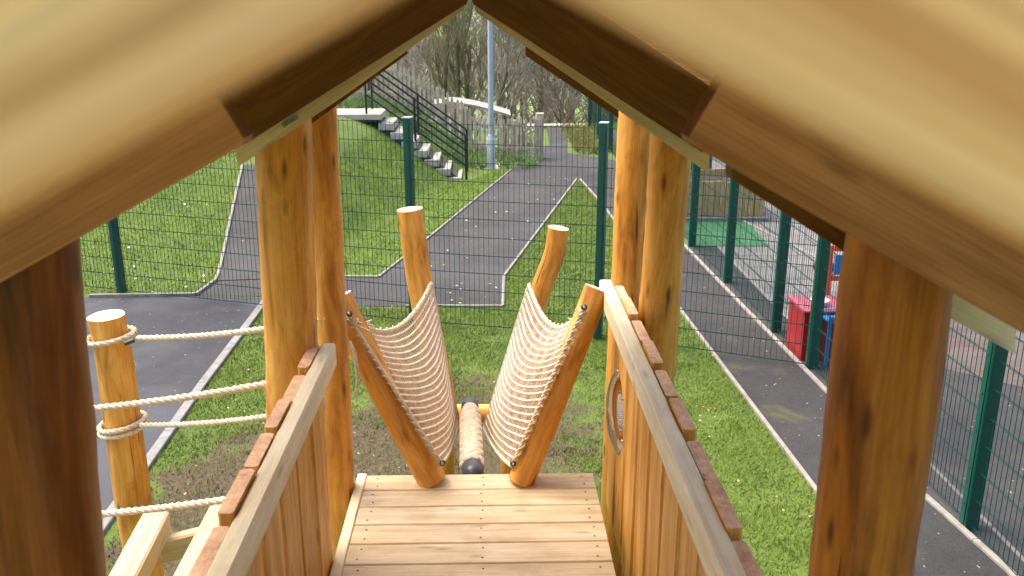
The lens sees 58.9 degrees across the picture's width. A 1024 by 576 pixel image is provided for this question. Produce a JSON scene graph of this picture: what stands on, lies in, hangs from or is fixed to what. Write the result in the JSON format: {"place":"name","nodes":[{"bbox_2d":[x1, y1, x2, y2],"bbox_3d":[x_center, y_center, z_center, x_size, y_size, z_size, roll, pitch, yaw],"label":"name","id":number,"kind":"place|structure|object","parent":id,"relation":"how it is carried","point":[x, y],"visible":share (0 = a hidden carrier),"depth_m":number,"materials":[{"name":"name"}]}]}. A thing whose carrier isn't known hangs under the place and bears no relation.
{"place":"outdoors","nodes":[
{"label":"outdoors","id":0,"kind":"place"},
{"bbox_2d":[218,164,260,279],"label":"sloping path","id":1,"kind":"structure","parent":0,"point":[242,224],"depth_m":13.17,"materials":[{"name":"grey asphalt"}]},
{"bbox_2d":[80,9,1011,575],"bbox_3d":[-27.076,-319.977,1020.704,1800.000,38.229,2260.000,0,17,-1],"label":"ground","id":2,"kind":"structure","parent":0,"point":[554,463],"depth_m":8.84,"materials":[{"name":"green plant"}]},
{"bbox_2d":[80,151,240,293],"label":"verge grass","id":3,"kind":"structure","parent":2,"relation":"on","point":[165,200],"depth_m":13.11,"materials":[{"name":"green plant"}]},
{"bbox_2d":[89,164,243,296],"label":"kerb","id":4,"kind":"structure","parent":2,"relation":"on","point":[200,290],"depth_m":11.38,"materials":[{"name":"concrete"}]},
{"bbox_2d":[84,296,261,510],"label":"tarmac yard","id":5,"kind":"structure","parent":2,"relation":"on","point":[170,368],"depth_m":9.58,"materials":[{"name":"grey asphalt"}]},
{"bbox_2d":[103,300,262,533],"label":"kerb","id":6,"kind":"structure","parent":2,"relation":"on","point":[167,434],"depth_m":8.14,"materials":[{"name":"grey concrete"}]},
{"bbox_2d":[87,309,324,575],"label":"rope walk","id":7,"kind":"structure","parent":2,"relation":"on","point":[147,539],"depth_m":3.63,"materials":[{"name":"brown wood"}]},
{"bbox_2d":[344,275,378,277],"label":"kerb","id":8,"kind":"structure","parent":2,"relation":"on","point":[366,276],"depth_m":12.06,"materials":[{"name":"concrete"}]},
{"bbox_2d":[354,61,403,98],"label":"bare tree","id":9,"kind":"object","parent":2,"relation":"on","point":[368,86],"visible":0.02,"depth_m":46.32,"materials":[{"name":"brown plant"}]},
{"bbox_2d":[337,108,462,179],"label":"stone steps","id":10,"kind":"structure","parent":2,"relation":"on","point":[420,150],"depth_m":18.91,"materials":[{"name":"concrete"}]},
{"bbox_2d":[364,74,466,179],"bbox_3d":[-1.974,-3.369,18.699,2.074,2.503,0.046,0,17,-1],"label":"handrail","id":11,"kind":"object","parent":10,"relation":"on","point":[413,112],"visible":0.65,"depth_m":18.63,"materials":[{"name":"black metal"}]},
{"bbox_2d":[370,70,467,170],"bbox_3d":[-1.998,-3.655,19.636,2.074,2.503,0.046,0,17,-1],"label":"handrail","id":12,"kind":"object","parent":10,"relation":"on","point":[417,107],"visible":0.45,"depth_m":19.55,"materials":[{"name":"black metal"}]},
{"bbox_2d":[346,63,463,142],"bbox_3d":[-3.457,-4.238,21.009,4.748,2.121,0.139,-4,17,-12],"label":"picket fence","id":13,"kind":"object","parent":2,"relation":"on","point":[428,88],"visible":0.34,"depth_m":21.16,"materials":[{"name":"grey wood"}]},
{"bbox_2d":[198,126,615,306],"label":"footpath","id":14,"kind":"structure","parent":2,"relation":"on","point":[503,247],"depth_m":14.00,"materials":[{"name":"grey asphalt"}]},
{"bbox_2d":[430,176,549,302],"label":"path leaves","id":15,"kind":"object","parent":14,"relation":"on","point":[496,223],"visible":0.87,"depth_m":14.80,"materials":[{"name":"beige plant"}]},
{"bbox_2d":[377,30,449,110],"bbox_3d":[-3.894,-7.345,34.948,3.977,8.297,5.270,-16,23,-42],"label":"bare tree","id":16,"kind":"object","parent":2,"relation":"on","point":[417,68],"visible":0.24,"depth_m":34.48,"materials":[{"name":"brown plant"}]},
{"bbox_2d":[339,134,506,274],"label":"bank grass","id":17,"kind":"structure","parent":2,"relation":"on","point":[425,203],"depth_m":16.21,"materials":[{"name":"green plant"}]},
{"bbox_2d":[378,16,483,115],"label":"bare tree","id":18,"kind":"object","parent":2,"relation":"on","point":[430,79],"visible":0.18,"depth_m":40.08,"materials":[{"name":"brown plant"}]},
{"bbox_2d":[337,90,543,169],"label":"weeds","id":19,"kind":"object","parent":2,"relation":"on","point":[350,103],"visible":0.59,"depth_m":20.55,"materials":[{"name":"green plant"}]},
{"bbox_2d":[379,169,511,276],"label":"kerb","id":20,"kind":"structure","parent":2,"relation":"on","point":[438,229],"depth_m":15.25,"materials":[{"name":"concrete"}]},
{"bbox_2d":[80,116,816,363],"bbox_3d":[-2.893,-0.842,10.574,12.246,2.424,0.284,5,18,17],"label":"fence","id":21,"kind":"object","parent":2,"relation":"on","point":[115,243],"visible":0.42,"depth_m":9.75,"materials":[{"name":"metal"}]},
{"bbox_2d":[431,14,500,143],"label":"bare tree","id":22,"kind":"object","parent":2,"relation":"on","point":[478,113],"visible":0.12,"depth_m":50.77,"materials":[{"name":"brown plant"}]},
{"bbox_2d":[410,0,523,132],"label":"bare tree","id":23,"kind":"object","parent":2,"relation":"on","point":[451,27],"visible":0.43,"depth_m":38.50,"materials":[{"name":"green plant"}]},
{"bbox_2d":[434,97,510,157],"bbox_3d":[-1.096,-4.106,25.076,2.095,2.250,1.200,0,17,-1],"label":"shelter","id":24,"kind":"object","parent":2,"relation":"on","point":[500,111],"visible":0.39,"depth_m":24.48,"materials":[{"name":"fabric"}]},
{"bbox_2d":[345,206,603,487],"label":"net bridge","id":25,"kind":"structure","parent":2,"relation":"on","point":[426,441],"depth_m":3.83,"materials":[{"name":"wood"}]},
{"bbox_2d":[341,5,617,123],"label":"bare woodland","id":26,"kind":"object","parent":2,"relation":"on","point":[426,76],"depth_m":84.05,"materials":[{"name":"plant"}]},
{"bbox_2d":[487,21,494,169],"bbox_3d":[-0.458,-5.690,19.062,0.260,6.730,0.878,0,17,-1],"label":"lamp post","id":27,"kind":"object","parent":2,"relation":"on","point":[491,149],"visible":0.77,"depth_m":19.90,"materials":[{"name":"metal"}]},
{"bbox_2d":[405,178,577,307],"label":"kerb","id":28,"kind":"structure","parent":2,"relation":"on","point":[502,305],"depth_m":12.02,"materials":[{"name":"concrete"}]},
{"bbox_2d":[184,243,810,533],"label":"fallen leaves","id":29,"kind":"object","parent":2,"relation":"on","point":[494,381],"visible":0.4,"depth_m":7.79,"materials":[{"name":"brown plant"}]},
{"bbox_2d":[457,3,544,150],"bbox_3d":[0.979,-8.346,34.331,6.848,10.905,4.964,6,18,19],"label":"bare tree","id":30,"kind":"object","parent":2,"relation":"on","point":[502,90],"visible":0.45,"depth_m":34.91,"materials":[{"name":"brown plant"}]},
{"bbox_2d":[464,106,543,159],"bbox_3d":[-0.193,-3.651,21.637,1.898,1.348,0.244,0,17,1],"label":"picket fence","id":31,"kind":"object","parent":2,"relation":"on","point":[538,121],"visible":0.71,"depth_m":21.57,"materials":[{"name":"grey wood"}]},
{"bbox_2d":[472,15,535,144],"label":"bare tree","id":32,"kind":"object","parent":2,"relation":"on","point":[507,91],"visible":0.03,"depth_m":56.27,"materials":[{"name":"brown plant"}]},
{"bbox_2d":[0,0,1023,575],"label":"play tower","id":33,"kind":"structure","parent":2,"relation":"on","point":[878,144],"depth_m":1.36,"materials":[{"name":"brown wood"}]},
{"bbox_2d":[323,340,358,454],"bbox_3d":[-0.647,0.475,3.357,0.047,0.535,0.202,13,21,36],"label":"handle","id":34,"kind":"object","parent":33,"relation":"hanging from","point":[356,369],"visible":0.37,"depth_m":3.36,"materials":[{"name":"brown wood"}]},
{"bbox_2d":[448,12,582,154],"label":"bare tree","id":35,"kind":"object","parent":2,"relation":"on","point":[504,99],"visible":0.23,"depth_m":44.94,"materials":[{"name":"brown plant"}]},
{"bbox_2d":[498,37,561,123],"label":"bare tree","id":36,"kind":"object","parent":2,"relation":"on","point":[540,94],"visible":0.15,"depth_m":40.92,"materials":[{"name":"brown plant"}]},
{"bbox_2d":[468,63,617,159],"bbox_3d":[-1.741,-6.156,36.398,16.416,7.441,21.182,0,17,-1],"label":"bramble scrub","id":37,"kind":"object","parent":2,"relation":"on","point":[562,115],"visible":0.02,"depth_m":29.63,"materials":[{"name":"brown plant"}]},
{"bbox_2d":[507,45,581,122],"bbox_3d":[1.573,-9.837,38.869,7.046,9.899,5.601,11,20,32],"label":"bare tree","id":38,"kind":"object","parent":2,"relation":"on","point":[548,83],"visible":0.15,"depth_m":39.45,"materials":[{"name":"brown plant"}]},
{"bbox_2d":[528,124,584,125],"bbox_3d":[1.382,-5.073,28.141,1.800,0.001,0.500,0,17,-1],"label":"kerb strip","id":39,"kind":"object","parent":2,"relation":"on","point":[553,124],"visible":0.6,"depth_m":28.15,"materials":[{"name":"concrete"}]},
{"bbox_2d":[556,78,581,119],"bbox_3d":[2.763,-10.662,38.023,4.716,10.360,6.506,2,17,6],"label":"bare tree","id":40,"kind":"object","parent":2,"relation":"on","point":[568,93],"visible":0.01,"depth_m":36.89,"materials":[{"name":"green plant"}]},
{"bbox_2d":[558,120,610,154],"bbox_3d":[1.946,-4.194,24.848,1.267,0.401,5.478,0,17,-1],"label":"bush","id":41,"kind":"object","parent":2,"relation":"on","point":[589,141],"visible":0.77,"depth_m":24.42,"materials":[{"name":"green plant"}]},
{"bbox_2d":[579,178,816,494],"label":"kerb","id":42,"kind":"structure","parent":2,"relation":"on","point":[788,453],"depth_m":8.02,"materials":[{"name":"concrete"}]},
{"bbox_2d":[717,246,787,319],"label":"kerb","id":43,"kind":"structure","parent":2,"relation":"on","point":[744,273],"depth_m":11.84,"materials":[{"name":"grey concrete"}]},
{"bbox_2d":[744,221,815,258],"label":"kerb","id":44,"kind":"structure","parent":2,"relation":"on","point":[801,249],"depth_m":13.68,"materials":[{"name":"concrete"}]},
{"bbox_2d":[588,98,1023,575],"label":"fence","id":45,"kind":"object","parent":2,"relation":"on","point":[990,395],"visible":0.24,"depth_m":8.66,"materials":[{"name":"metal"}]},
{"bbox_2d":[684,243,1018,575],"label":"kerb","id":46,"kind":"structure","parent":2,"relation":"on","point":[975,540],"depth_m":6.57,"materials":[{"name":"concrete"}]},
{"bbox_2d":[688,246,1023,575],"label":"gravel strip","id":47,"kind":"object","parent":2,"relation":"on","point":[937,497],"visible":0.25,"depth_m":8.78,"materials":[{"name":"grey gravel"}]},
{"bbox_2d":[583,164,1008,575],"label":"side path","id":48,"kind":"structure","parent":0,"point":[788,399],"depth_m":8.44,"materials":[{"name":"grey asphalt"}]},
{"bbox_2d":[613,130,1023,561],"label":"playground paving","id":49,"kind":"structure","parent":0,"point":[799,257],"depth_m":12.82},
{"bbox_2d":[691,155,712,168],"bbox_3d":[3.349,-2.281,17.174,0.840,1.115,0.680,0,17,-1],"label":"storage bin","id":50,"kind":"object","parent":49,"relation":"on","point":[710,160],"depth_m":16.85,"materials":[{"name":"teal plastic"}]},
{"bbox_2d":[684,221,767,245],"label":"safety turf","id":51,"kind":"structure","parent":49,"relation":"on","point":[712,231],"depth_m":14.33,"materials":[{"name":"green rubber"}]},
{"bbox_2d":[686,168,767,221],"bbox_3d":[3.453,-1.632,15.771,1.684,0.684,1.355,0,17,-1],"label":"timber planter","id":52,"kind":"object","parent":49,"relation":"on","point":[712,199],"visible":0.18,"depth_m":15.26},
{"bbox_2d":[786,295,836,364],"bbox_3d":[3.222,0.440,9.246,0.640,0.550,0.735,0,17,-1],"label":"play table","id":53,"kind":"object","parent":49,"relation":"on","point":[800,319],"visible":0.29,"depth_m":9.18,"materials":[{"name":"red plastic"}]},
{"bbox_2d":[826,245,841,294],"bbox_3d":[3.844,-0.056,10.310,0.571,0.879,0.100,0,17,-1],"label":"play easel","id":54,"kind":"object","parent":49,"relation":"on","point":[834,272],"visible":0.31,"depth_m":10.22,"materials":[{"name":"orange plastic"}]},
{"bbox_2d":[931,369,1023,555],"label":"playground tarmac","id":55,"kind":"structure","parent":0,"point":[1004,470],"depth_m":7.36,"materials":[{"name":"grey asphalt"}]},
{"bbox_2d":[945,319,1023,387],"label":"brick paving","id":56,"kind":"structure","parent":0,"point":[1012,362],"depth_m":9.34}
]}

